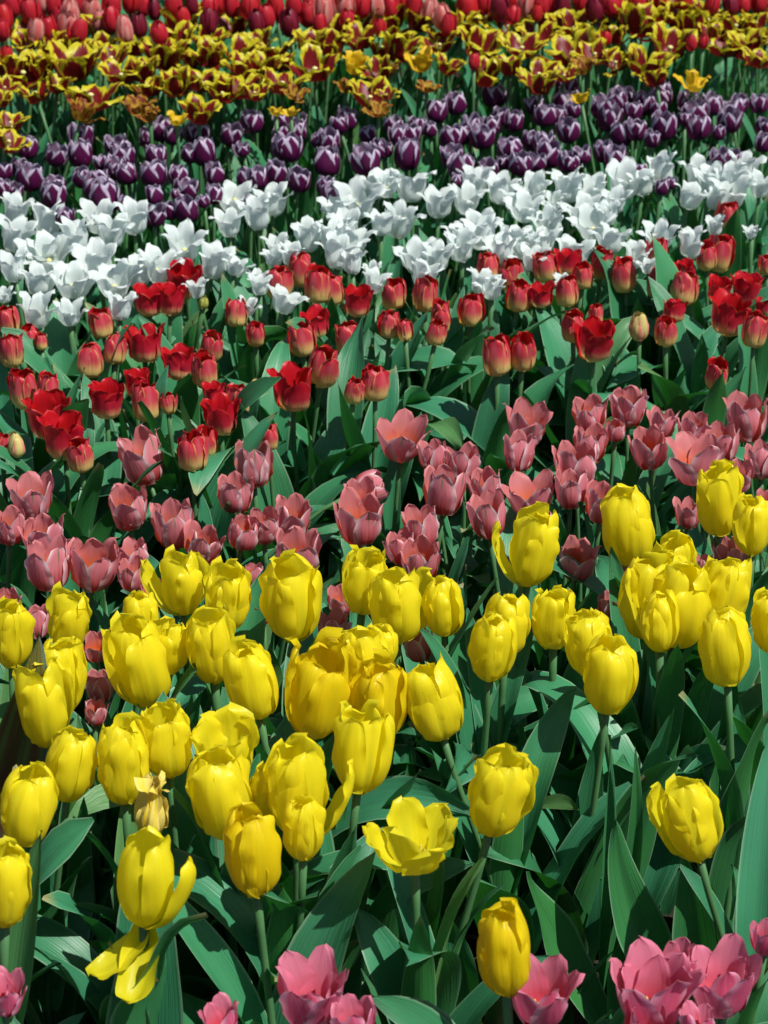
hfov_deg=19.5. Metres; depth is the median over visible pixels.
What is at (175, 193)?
purple tulip
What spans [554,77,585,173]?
purple tulip
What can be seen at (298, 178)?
purple tulip
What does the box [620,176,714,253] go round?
purple tulip
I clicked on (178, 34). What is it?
flamed tulip
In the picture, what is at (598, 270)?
red tulip
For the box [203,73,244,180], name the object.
flamed tulip
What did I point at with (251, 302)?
white tulip
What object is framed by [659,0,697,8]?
flamed tulip
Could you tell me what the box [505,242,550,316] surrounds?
white tulip
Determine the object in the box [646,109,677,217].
purple tulip
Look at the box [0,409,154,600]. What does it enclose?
red tulip
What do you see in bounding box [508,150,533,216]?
purple tulip
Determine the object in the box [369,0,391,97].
red spire tulip
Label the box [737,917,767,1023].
hot pink tulip
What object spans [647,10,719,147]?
flamed tulip
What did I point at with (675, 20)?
flamed tulip
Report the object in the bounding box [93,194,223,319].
purple tulip
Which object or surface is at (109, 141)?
purple tulip
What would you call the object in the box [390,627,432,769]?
pink tulip
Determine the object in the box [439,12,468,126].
red spire tulip
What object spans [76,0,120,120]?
red spire tulip
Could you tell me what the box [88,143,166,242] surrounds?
purple tulip
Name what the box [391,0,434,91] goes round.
red spire tulip
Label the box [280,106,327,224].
flamed tulip
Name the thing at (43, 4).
red spire tulip
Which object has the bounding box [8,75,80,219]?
flamed tulip
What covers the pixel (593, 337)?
red tulip
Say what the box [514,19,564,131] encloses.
flamed tulip
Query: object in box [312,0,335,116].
red spire tulip
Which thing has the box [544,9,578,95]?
flamed tulip
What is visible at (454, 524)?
tulip foliage
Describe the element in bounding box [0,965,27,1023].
hot pink tulip
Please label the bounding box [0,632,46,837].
leafy tulip plant
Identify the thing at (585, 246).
white tulip
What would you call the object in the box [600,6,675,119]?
flamed tulip
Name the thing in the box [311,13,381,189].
flamed tulip
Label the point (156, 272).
white tulip
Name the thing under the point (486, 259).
red tulip
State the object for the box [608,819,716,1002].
leafy tulip plant
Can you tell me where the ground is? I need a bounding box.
[23,1,727,1023]
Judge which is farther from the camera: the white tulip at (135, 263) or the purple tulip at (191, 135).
the purple tulip at (191, 135)
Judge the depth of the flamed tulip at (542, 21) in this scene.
5.30 m
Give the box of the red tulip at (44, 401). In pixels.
[21,387,148,508]
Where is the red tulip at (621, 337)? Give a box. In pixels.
[513,308,631,471]
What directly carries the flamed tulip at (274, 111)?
on the ground
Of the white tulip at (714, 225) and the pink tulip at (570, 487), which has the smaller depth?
the pink tulip at (570, 487)
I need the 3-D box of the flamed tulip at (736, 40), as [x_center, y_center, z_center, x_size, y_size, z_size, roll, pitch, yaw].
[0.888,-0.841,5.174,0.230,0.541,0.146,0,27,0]
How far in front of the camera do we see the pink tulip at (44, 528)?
3.18 m
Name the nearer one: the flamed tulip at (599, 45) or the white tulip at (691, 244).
the white tulip at (691, 244)
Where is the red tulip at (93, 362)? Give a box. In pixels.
[53,321,132,408]
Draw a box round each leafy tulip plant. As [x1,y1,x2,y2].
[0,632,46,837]
[66,797,96,1021]
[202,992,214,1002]
[334,804,347,850]
[405,742,473,939]
[424,861,443,938]
[446,922,481,1023]
[518,717,549,951]
[526,871,625,1023]
[537,387,564,446]
[598,734,642,995]
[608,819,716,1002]
[709,686,738,797]
[731,864,737,932]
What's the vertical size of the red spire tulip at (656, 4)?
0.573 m
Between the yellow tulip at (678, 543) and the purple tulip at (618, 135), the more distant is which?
the purple tulip at (618, 135)
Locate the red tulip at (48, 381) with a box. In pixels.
[0,370,104,473]
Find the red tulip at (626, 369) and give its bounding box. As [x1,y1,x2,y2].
[604,273,767,411]
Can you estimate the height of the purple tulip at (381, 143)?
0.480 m
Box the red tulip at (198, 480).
[158,383,310,527]
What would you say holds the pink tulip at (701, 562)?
on the ground
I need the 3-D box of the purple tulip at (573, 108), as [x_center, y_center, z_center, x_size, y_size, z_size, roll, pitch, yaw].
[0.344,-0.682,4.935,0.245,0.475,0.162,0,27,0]
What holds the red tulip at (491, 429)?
on the ground
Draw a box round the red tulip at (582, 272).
[500,260,655,338]
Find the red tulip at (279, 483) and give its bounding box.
[224,410,444,585]
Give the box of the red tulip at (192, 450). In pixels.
[176,411,328,608]
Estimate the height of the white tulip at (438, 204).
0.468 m
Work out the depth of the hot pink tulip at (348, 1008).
2.24 m
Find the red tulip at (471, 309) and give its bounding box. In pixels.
[405,292,572,450]
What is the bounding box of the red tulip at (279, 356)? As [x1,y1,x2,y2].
[252,336,369,515]
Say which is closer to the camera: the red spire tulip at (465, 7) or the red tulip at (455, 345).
the red tulip at (455, 345)
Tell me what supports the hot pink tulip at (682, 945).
on the ground
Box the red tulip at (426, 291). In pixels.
[368,275,462,448]
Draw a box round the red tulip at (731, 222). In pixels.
[658,176,760,284]
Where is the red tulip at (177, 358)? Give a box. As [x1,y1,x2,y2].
[115,342,199,440]
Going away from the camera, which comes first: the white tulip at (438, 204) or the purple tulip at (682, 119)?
the white tulip at (438, 204)
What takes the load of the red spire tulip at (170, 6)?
on the ground
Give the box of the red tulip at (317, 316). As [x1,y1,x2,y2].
[286,303,476,464]
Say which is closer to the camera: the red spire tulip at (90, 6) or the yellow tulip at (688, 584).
the yellow tulip at (688, 584)
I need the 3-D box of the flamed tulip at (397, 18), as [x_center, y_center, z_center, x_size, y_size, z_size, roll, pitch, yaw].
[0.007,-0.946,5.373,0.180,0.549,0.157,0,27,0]
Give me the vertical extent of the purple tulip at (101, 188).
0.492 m
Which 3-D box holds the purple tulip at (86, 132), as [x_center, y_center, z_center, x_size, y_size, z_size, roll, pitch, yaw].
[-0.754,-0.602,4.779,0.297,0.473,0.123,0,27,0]
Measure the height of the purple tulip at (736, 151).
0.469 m
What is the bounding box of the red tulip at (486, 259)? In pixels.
[411,251,512,343]
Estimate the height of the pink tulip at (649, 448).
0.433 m
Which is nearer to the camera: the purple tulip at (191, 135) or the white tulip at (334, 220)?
the white tulip at (334, 220)
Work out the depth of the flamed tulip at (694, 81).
4.83 m
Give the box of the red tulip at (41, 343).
[0,332,123,470]
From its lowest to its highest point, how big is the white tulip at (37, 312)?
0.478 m
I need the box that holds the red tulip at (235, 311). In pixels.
[221,272,292,383]
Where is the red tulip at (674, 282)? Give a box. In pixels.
[641,231,767,387]
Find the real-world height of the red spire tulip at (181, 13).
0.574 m
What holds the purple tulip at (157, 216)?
on the ground
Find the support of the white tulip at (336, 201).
on the ground
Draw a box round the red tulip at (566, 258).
[517,247,655,317]
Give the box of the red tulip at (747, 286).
[730,270,767,404]
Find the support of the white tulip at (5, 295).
on the ground
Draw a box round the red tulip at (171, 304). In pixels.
[121,281,186,382]
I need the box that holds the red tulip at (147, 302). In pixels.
[85,282,175,376]
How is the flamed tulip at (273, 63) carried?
on the ground
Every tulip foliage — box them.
[2,0,767,253]
[2,205,767,541]
[25,782,752,1023]
[34,487,763,795]
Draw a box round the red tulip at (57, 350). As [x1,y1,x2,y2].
[0,298,91,425]
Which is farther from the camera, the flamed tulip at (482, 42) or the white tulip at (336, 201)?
the flamed tulip at (482, 42)
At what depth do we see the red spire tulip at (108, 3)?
5.26 m
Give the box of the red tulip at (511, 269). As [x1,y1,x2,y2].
[411,257,523,439]
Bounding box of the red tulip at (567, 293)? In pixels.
[546,274,578,430]
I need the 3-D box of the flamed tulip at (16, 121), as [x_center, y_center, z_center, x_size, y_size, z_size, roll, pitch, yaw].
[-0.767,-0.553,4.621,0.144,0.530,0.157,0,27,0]
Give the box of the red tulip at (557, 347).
[525,303,630,478]
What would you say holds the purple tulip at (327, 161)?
on the ground
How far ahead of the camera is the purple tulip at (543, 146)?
4.56 m
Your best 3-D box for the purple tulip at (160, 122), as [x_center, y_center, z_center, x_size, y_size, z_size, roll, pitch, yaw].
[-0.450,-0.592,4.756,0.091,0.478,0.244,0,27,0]
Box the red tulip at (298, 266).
[271,251,325,360]
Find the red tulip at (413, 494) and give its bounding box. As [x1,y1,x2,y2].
[363,318,518,508]
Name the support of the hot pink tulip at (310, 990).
on the ground
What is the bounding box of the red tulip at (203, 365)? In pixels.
[131,348,252,499]
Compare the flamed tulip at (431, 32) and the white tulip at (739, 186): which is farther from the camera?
the flamed tulip at (431, 32)
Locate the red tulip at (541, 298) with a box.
[510,280,554,446]
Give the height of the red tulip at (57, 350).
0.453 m
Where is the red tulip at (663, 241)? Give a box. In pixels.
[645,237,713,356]
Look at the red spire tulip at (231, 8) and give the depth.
5.25 m
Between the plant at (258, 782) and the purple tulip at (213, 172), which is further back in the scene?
the purple tulip at (213, 172)
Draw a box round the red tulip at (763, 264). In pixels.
[706,254,767,322]
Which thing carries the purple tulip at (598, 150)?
on the ground
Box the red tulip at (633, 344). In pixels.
[593,267,738,402]
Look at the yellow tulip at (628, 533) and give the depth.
3.03 m
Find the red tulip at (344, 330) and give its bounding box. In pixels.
[335,319,404,430]
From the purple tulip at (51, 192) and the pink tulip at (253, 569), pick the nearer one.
the pink tulip at (253, 569)
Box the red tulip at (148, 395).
[121,365,176,558]
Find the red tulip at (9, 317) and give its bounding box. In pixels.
[0,305,79,416]
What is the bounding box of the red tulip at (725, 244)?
[646,234,735,328]
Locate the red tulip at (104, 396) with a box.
[10,373,131,587]
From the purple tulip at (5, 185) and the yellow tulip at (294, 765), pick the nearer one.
the yellow tulip at (294, 765)
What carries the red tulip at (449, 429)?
on the ground
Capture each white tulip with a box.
[0,190,34,312]
[0,213,38,335]
[0,229,71,327]
[0,246,27,366]
[0,285,115,383]
[7,289,58,417]
[16,260,63,331]
[26,231,90,350]
[30,197,88,343]
[36,297,128,398]
[43,259,105,342]
[55,215,153,379]
[66,236,152,380]
[75,198,117,332]
[78,290,137,389]
[79,258,190,397]
[90,212,202,336]
[109,252,207,336]
[113,195,154,298]
[130,239,235,390]
[132,243,203,345]
[161,218,208,332]
[181,276,260,392]
[184,255,255,357]
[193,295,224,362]
[194,283,309,357]
[197,295,261,388]
[201,240,304,354]
[208,206,318,325]
[212,232,288,325]
[213,180,256,254]
[217,268,269,379]
[228,272,328,396]
[234,181,293,268]
[235,191,305,312]
[259,243,297,324]
[290,215,342,312]
[302,207,393,334]
[310,231,362,306]
[311,194,364,307]
[311,247,367,397]
[313,215,373,312]
[320,174,412,296]
[330,222,377,316]
[333,197,426,319]
[336,259,415,372]
[347,265,391,327]
[360,169,417,288]
[363,208,418,318]
[366,167,433,282]
[377,267,501,374]
[390,168,474,297]
[391,258,446,347]
[392,234,458,319]
[403,238,456,316]
[408,163,494,294]
[417,184,460,237]
[419,220,487,300]
[421,180,488,298]
[443,226,484,303]
[449,207,524,266]
[457,213,537,320]
[462,276,521,392]
[471,222,533,293]
[472,187,535,279]
[474,170,574,266]
[480,228,516,264]
[495,188,566,263]
[498,272,567,394]
[500,188,545,265]
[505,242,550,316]
[508,230,543,277]
[510,169,552,231]
[522,202,617,279]
[523,225,562,312]
[545,164,592,264]
[554,233,608,318]
[557,190,611,288]
[566,201,645,300]
[573,171,680,253]
[583,183,633,293]
[583,198,625,292]
[583,221,632,316]
[596,156,654,245]
[601,239,704,319]
[625,170,665,242]
[634,257,655,356]
[635,218,680,317]
[646,180,708,262]
[647,149,687,223]
[656,224,706,316]
[661,183,734,260]
[678,152,712,229]
[681,170,763,285]
[692,160,721,225]
[697,213,724,299]
[698,149,766,252]
[703,224,760,290]
[707,159,767,269]
[741,168,767,287]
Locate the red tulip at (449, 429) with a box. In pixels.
[321,318,463,511]
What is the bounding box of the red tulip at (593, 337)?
[513,315,647,527]
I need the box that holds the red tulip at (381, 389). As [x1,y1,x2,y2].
[327,363,421,548]
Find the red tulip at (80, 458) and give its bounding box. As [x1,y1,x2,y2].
[0,430,190,669]
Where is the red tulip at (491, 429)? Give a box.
[410,332,553,567]
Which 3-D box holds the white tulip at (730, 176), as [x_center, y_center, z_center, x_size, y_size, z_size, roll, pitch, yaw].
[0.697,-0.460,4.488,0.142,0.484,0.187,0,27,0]
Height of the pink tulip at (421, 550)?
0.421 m
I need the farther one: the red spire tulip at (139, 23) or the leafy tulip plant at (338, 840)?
the red spire tulip at (139, 23)
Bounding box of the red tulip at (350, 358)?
[287,314,460,576]
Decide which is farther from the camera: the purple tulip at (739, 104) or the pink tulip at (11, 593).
the purple tulip at (739, 104)
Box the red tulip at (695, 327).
[683,296,767,445]
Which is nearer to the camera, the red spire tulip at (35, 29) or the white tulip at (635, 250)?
the white tulip at (635, 250)
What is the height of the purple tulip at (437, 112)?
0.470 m
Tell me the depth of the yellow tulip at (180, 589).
2.89 m
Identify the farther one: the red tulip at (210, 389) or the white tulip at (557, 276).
the white tulip at (557, 276)
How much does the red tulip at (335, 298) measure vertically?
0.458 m
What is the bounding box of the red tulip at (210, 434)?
[180,396,248,562]
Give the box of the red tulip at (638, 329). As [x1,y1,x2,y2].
[603,311,744,472]
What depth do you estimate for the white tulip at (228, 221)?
4.23 m
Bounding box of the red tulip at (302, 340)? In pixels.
[287,321,384,450]
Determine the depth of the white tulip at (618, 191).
4.33 m
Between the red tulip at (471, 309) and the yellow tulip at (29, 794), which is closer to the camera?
the yellow tulip at (29, 794)
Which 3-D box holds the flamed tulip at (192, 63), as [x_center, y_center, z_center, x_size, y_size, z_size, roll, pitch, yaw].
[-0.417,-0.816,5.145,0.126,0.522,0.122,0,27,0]
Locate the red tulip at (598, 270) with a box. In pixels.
[527,244,654,415]
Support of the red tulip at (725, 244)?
on the ground
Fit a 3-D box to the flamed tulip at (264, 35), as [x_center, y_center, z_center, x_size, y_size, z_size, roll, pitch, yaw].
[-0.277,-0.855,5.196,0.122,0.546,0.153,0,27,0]
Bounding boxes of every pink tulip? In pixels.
[0,470,63,638]
[0,504,24,588]
[0,587,22,603]
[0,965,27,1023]
[17,512,122,664]
[24,533,73,710]
[25,603,52,643]
[67,537,123,722]
[79,482,160,590]
[83,536,148,632]
[83,631,120,723]
[84,699,113,939]
[85,555,142,713]
[86,668,205,726]
[112,578,208,708]
[116,424,199,520]
[148,497,194,675]
[159,519,225,617]
[168,513,260,620]
[198,992,238,1023]
[199,469,388,605]
[217,470,308,568]
[232,493,328,604]
[234,439,340,586]
[245,562,330,673]
[248,505,340,661]
[255,608,283,714]
[269,525,321,665]
[275,943,348,1023]
[310,408,430,568]
[318,605,352,632]
[327,584,349,614]
[330,993,376,1023]
[331,475,463,621]
[333,486,405,671]
[339,534,468,778]
[340,463,471,588]
[382,526,435,767]
[385,438,489,608]
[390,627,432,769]
[401,503,466,664]
[443,441,506,590]
[444,465,562,618]
[458,429,553,559]
[460,439,596,607]
[466,487,580,659]
[474,396,552,512]
[477,469,561,671]
[480,953,624,1023]
[516,535,666,723]
[529,508,560,669]
[533,565,628,652]
[549,422,608,588]
[554,468,591,608]
[571,393,609,481]
[575,590,616,751]
[577,479,624,596]
[580,418,660,557]
[608,384,676,486]
[609,936,706,1023]
[624,992,679,1023]
[627,423,704,550]
[636,405,687,522]
[638,410,766,563]
[663,937,767,1023]
[665,420,740,541]
[665,430,727,554]
[672,496,698,680]
[679,1000,714,1023]
[682,458,763,577]
[682,932,761,1023]
[684,536,747,703]
[684,553,746,718]
[697,438,767,576]
[711,536,767,574]
[722,390,767,578]
[728,487,767,570]
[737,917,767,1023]
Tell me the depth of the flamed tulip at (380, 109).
4.63 m
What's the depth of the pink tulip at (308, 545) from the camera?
3.13 m
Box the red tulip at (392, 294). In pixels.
[375,277,466,379]
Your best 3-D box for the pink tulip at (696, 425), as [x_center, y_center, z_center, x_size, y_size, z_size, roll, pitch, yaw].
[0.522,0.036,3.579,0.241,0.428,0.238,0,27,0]
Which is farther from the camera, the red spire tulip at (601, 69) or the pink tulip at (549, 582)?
the red spire tulip at (601, 69)
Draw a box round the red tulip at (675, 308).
[544,298,720,425]
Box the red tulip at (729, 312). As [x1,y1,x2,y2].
[647,276,751,413]
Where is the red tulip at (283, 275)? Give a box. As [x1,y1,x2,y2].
[199,265,293,376]
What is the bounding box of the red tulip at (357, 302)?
[286,283,380,411]
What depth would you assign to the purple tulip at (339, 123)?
4.73 m
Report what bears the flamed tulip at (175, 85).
on the ground
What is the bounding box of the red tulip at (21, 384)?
[0,367,84,474]
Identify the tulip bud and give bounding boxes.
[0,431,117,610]
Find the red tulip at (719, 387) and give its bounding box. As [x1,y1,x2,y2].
[647,356,745,529]
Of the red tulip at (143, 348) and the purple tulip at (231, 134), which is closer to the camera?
the red tulip at (143, 348)
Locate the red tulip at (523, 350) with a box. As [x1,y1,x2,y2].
[406,331,584,514]
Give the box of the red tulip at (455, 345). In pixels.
[415,286,553,461]
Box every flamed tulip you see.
[0,49,53,163]
[0,54,66,212]
[0,75,21,161]
[0,89,40,217]
[0,110,35,239]
[0,128,31,162]
[5,19,46,130]
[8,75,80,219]
[11,28,83,137]
[21,30,74,201]
[22,67,76,217]
[26,51,59,211]
[37,40,105,204]
[51,35,91,207]
[56,82,124,170]
[63,97,105,189]
[80,14,130,147]
[82,31,126,156]
[93,41,135,191]
[96,35,149,186]
[96,57,170,179]
[117,36,190,167]
[119,94,157,198]
[120,55,160,176]
[124,75,163,164]
[132,105,185,238]
[148,20,197,106]
[155,65,220,150]
[160,2,214,101]
[166,110,187,200]
[170,44,224,161]
[177,92,233,229]
[182,68,223,95]
[183,24,230,102]
[188,35,237,149]
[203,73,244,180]
[209,49,284,176]
[211,71,274,187]
[217,32,272,167]
[218,13,265,136]
[220,50,265,186]
[231,37,311,160]
[239,26,287,145]
[239,78,290,167]
[249,66,311,168]
[267,106,292,232]
[270,27,328,171]
[270,52,336,163]
[279,83,311,167]
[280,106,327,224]
[281,42,359,166]
[293,77,358,197]
[299,27,351,169]
[308,50,368,180]
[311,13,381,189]
[311,21,379,151]
[340,39,384,146]
[344,7,404,126]
[347,76,401,224]
[352,4,410,113]
[354,54,433,177]
[359,31,423,164]
[361,100,392,228]
[362,9,433,122]
[374,85,415,201]
[381,79,441,202]
[386,25,420,119]
[387,62,420,170]
[394,30,458,148]
[398,25,504,151]
[404,45,435,146]
[404,51,466,150]
[421,25,478,124]
[425,8,482,149]
[433,51,502,159]
[459,31,548,153]
[462,12,492,114]
[479,15,531,124]
[492,53,524,179]
[511,5,547,125]
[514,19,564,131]
[515,57,561,150]
[518,68,558,131]
[529,26,596,143]
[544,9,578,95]
[544,63,595,172]
[556,8,596,124]
[565,56,604,181]
[566,88,610,190]
[569,37,645,154]
[570,19,608,149]
[571,24,636,146]
[591,0,665,131]
[592,13,618,85]
[594,43,674,161]
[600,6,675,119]
[601,49,629,139]
[611,0,652,120]
[615,0,683,119]
[631,64,677,197]
[638,41,651,89]
[639,21,697,159]
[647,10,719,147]
[658,0,700,113]
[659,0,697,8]
[667,0,715,110]
[669,68,710,196]
[682,21,727,155]
[685,7,741,147]
[696,32,757,141]
[696,46,767,147]
[698,9,746,97]
[711,10,767,144]
[715,13,757,145]
[725,26,767,151]
[735,4,767,93]
[762,27,767,69]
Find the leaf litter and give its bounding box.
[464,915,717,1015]
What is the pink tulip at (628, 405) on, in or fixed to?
on the ground
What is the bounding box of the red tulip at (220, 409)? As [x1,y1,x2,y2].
[145,377,280,518]
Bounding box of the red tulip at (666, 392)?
[606,314,755,495]
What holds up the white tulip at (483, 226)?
on the ground
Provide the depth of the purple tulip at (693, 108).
4.78 m
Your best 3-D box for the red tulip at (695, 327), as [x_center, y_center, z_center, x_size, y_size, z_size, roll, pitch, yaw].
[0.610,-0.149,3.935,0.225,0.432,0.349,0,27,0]
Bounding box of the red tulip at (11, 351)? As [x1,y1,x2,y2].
[0,332,23,427]
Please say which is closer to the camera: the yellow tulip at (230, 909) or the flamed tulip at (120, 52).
the yellow tulip at (230, 909)
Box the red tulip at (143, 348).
[113,322,244,428]
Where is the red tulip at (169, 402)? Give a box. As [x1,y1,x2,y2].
[115,391,268,562]
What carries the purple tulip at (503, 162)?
on the ground
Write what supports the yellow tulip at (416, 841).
on the ground
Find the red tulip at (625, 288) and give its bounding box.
[592,247,711,417]
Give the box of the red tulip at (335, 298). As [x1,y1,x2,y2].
[237,272,385,360]
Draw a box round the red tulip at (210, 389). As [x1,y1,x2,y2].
[174,380,258,447]
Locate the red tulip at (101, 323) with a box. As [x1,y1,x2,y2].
[88,307,166,420]
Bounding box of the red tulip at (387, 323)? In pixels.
[361,307,431,429]
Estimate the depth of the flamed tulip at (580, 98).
4.69 m
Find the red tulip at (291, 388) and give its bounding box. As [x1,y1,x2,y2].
[266,360,378,569]
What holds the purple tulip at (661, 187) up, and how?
on the ground
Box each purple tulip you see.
[0,162,12,179]
[0,162,42,267]
[0,178,29,293]
[0,181,23,251]
[10,157,37,281]
[14,181,90,305]
[17,133,37,268]
[23,174,85,339]
[29,122,95,223]
[29,176,148,299]
[30,142,67,239]
[55,205,99,335]
[64,171,108,297]
[67,168,128,257]
[68,138,133,259]
[70,165,147,247]
[71,141,134,255]
[79,156,125,236]
[83,194,135,289]
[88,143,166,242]
[93,152,194,259]
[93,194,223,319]
[103,133,128,219]
[115,162,210,285]
[136,126,187,189]
[138,158,166,283]
[143,184,189,311]
[147,124,183,233]
[147,203,186,323]
[148,115,170,202]
[148,176,198,284]
[161,200,220,319]
[163,163,217,259]
[165,143,237,261]
[170,188,242,303]
[172,121,225,230]
[191,121,243,233]
[192,136,244,244]
[198,194,237,278]
[200,182,258,318]
[204,160,247,247]
[216,108,263,239]
[232,140,300,249]
[235,165,312,313]
[236,166,291,267]
[239,112,307,199]
[242,117,318,222]
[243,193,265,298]
[244,121,288,225]
[265,157,306,241]
[265,164,324,254]
[266,175,334,291]
[268,181,339,324]
[271,131,314,239]
[272,112,339,213]
[289,145,372,274]
[303,132,325,216]
[317,114,413,224]
[317,125,392,275]
[326,105,364,226]
[348,142,427,282]
[359,125,390,262]
[367,140,448,236]
[369,137,451,234]
[379,123,462,215]
[383,114,424,202]
[388,122,440,213]
[394,137,419,200]
[397,171,462,287]
[401,122,447,220]
[407,115,505,215]
[419,98,474,181]
[422,120,491,237]
[430,111,485,235]
[430,123,485,230]
[434,153,474,295]
[439,91,490,210]
[440,143,463,225]
[466,83,521,196]
[469,122,495,211]
[473,109,523,212]
[478,156,531,228]
[482,114,500,202]
[484,103,556,211]
[490,100,595,203]
[492,106,548,172]
[492,130,579,242]
[496,154,519,255]
[497,136,571,229]
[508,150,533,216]
[518,130,575,250]
[523,89,578,179]
[523,95,582,189]
[531,152,644,237]
[534,137,562,209]
[546,120,643,236]
[548,105,567,190]
[550,103,622,198]
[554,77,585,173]
[555,149,579,241]
[556,116,579,235]
[563,92,615,203]
[572,144,632,222]
[576,163,647,241]
[577,85,644,165]
[582,88,690,211]
[593,139,651,240]
[600,117,649,207]
[604,144,662,226]
[605,128,660,225]
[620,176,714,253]
[624,100,653,220]
[627,100,679,220]
[631,179,705,279]
[634,89,713,191]
[640,89,699,190]
[640,112,691,217]
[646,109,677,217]
[650,124,767,243]
[651,80,691,172]
[655,86,680,173]
[668,97,767,199]
[677,115,710,222]
[678,90,722,196]
[681,98,767,218]
[699,104,764,212]
[709,145,754,241]
[719,92,767,166]
[728,148,757,272]
[740,131,767,254]
[749,92,767,173]
[755,116,767,255]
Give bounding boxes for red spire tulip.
[0,0,26,112]
[0,3,62,199]
[0,17,9,111]
[0,45,12,162]
[12,0,41,134]
[20,0,60,106]
[22,17,87,175]
[26,18,44,161]
[31,12,56,134]
[33,0,63,122]
[33,0,126,127]
[35,5,63,141]
[55,9,76,142]
[61,0,94,155]
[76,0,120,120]
[81,0,120,134]
[92,8,110,155]
[96,0,160,122]
[103,4,137,189]
[108,13,185,157]
[119,0,144,128]
[131,12,147,83]
[137,0,161,102]
[147,0,192,118]
[150,19,189,139]
[164,0,233,126]
[174,6,227,124]
[175,0,244,123]
[185,0,207,102]
[185,7,217,138]
[187,0,228,82]
[223,0,262,109]
[227,8,268,154]
[239,0,291,152]
[257,3,340,119]
[267,0,318,119]
[271,0,307,116]
[278,7,341,113]
[294,0,313,107]
[298,13,330,150]
[303,8,353,125]
[305,0,347,120]
[306,0,370,148]
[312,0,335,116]
[328,0,355,101]
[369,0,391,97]
[370,17,412,141]
[383,0,414,115]
[390,0,441,113]
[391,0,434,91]
[406,0,438,109]
[432,1,464,123]
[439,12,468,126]
[455,0,506,117]
[459,0,490,118]
[468,52,485,167]
[471,4,520,149]
[489,0,534,126]
[505,0,553,110]
[509,0,550,93]
[517,0,533,98]
[521,3,542,151]
[522,0,549,98]
[548,0,570,103]
[571,0,586,78]
[585,0,608,127]
[593,0,638,101]
[598,0,641,91]
[600,30,611,96]
[612,0,668,78]
[618,18,661,148]
[622,0,692,121]
[623,0,645,86]
[666,0,730,148]
[685,34,708,163]
[721,0,767,151]
[739,0,752,151]
[749,0,767,118]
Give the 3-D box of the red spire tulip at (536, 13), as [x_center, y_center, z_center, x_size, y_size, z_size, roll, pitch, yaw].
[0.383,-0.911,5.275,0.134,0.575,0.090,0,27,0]
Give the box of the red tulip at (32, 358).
[1,327,129,400]
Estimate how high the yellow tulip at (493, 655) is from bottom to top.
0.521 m
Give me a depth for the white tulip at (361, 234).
4.12 m
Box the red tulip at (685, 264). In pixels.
[641,258,706,397]
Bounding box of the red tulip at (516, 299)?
[483,278,536,406]
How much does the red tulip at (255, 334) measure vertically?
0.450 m
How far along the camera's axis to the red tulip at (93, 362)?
3.66 m
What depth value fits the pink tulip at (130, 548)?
3.13 m
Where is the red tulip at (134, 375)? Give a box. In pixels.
[103,367,169,466]
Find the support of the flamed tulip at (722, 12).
on the ground
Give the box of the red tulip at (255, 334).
[197,320,291,393]
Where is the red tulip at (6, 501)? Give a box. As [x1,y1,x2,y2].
[0,430,63,606]
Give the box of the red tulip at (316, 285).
[249,263,345,401]
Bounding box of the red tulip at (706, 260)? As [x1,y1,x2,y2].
[637,239,755,382]
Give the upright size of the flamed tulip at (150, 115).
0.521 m
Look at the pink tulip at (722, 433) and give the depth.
3.47 m
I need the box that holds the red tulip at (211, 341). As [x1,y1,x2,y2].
[137,314,222,425]
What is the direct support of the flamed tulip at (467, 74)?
on the ground
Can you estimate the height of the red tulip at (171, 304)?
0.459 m
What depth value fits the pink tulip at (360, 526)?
3.21 m
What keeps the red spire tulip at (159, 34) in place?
on the ground
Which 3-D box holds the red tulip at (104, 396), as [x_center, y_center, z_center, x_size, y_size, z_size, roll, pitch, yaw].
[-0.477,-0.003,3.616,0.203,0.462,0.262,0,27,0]
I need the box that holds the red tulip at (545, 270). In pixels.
[532,250,658,350]
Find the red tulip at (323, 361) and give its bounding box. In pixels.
[217,344,413,514]
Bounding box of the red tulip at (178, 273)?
[143,257,226,387]
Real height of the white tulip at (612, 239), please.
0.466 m
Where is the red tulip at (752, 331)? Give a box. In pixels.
[731,310,767,489]
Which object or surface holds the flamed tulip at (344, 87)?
on the ground
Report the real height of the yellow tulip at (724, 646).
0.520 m
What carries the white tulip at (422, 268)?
on the ground
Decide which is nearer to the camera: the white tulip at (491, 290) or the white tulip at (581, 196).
the white tulip at (491, 290)
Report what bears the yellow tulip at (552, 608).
on the ground
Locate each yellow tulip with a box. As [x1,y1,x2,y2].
[0,581,91,696]
[0,590,182,908]
[0,596,35,722]
[0,761,94,981]
[0,830,86,1023]
[12,656,113,940]
[12,725,97,1023]
[34,770,169,1023]
[42,710,169,950]
[43,635,108,883]
[43,690,220,1000]
[68,602,319,818]
[85,825,207,1023]
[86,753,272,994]
[95,615,196,909]
[100,610,281,830]
[117,794,361,1023]
[140,544,271,761]
[161,745,382,992]
[173,802,375,1023]
[190,548,323,746]
[190,702,386,888]
[203,555,285,718]
[223,635,360,870]
[254,626,470,887]
[257,733,356,1003]
[267,544,422,784]
[278,699,474,999]
[322,623,397,892]
[328,648,421,981]
[329,623,481,939]
[330,566,496,785]
[355,796,548,1023]
[372,897,530,1023]
[386,743,538,1014]
[401,575,583,766]
[403,652,631,1009]
[407,611,578,929]
[414,591,588,931]
[415,632,646,963]
[426,501,559,737]
[504,607,720,906]
[510,584,637,856]
[553,483,683,655]
[595,530,754,685]
[609,547,696,732]
[610,560,725,771]
[614,554,759,785]
[616,589,767,914]
[634,605,767,943]
[647,742,767,1013]
[680,459,743,690]
[732,492,767,741]
[733,586,767,786]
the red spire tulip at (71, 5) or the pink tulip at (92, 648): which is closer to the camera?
the pink tulip at (92, 648)
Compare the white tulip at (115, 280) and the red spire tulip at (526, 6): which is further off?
the red spire tulip at (526, 6)

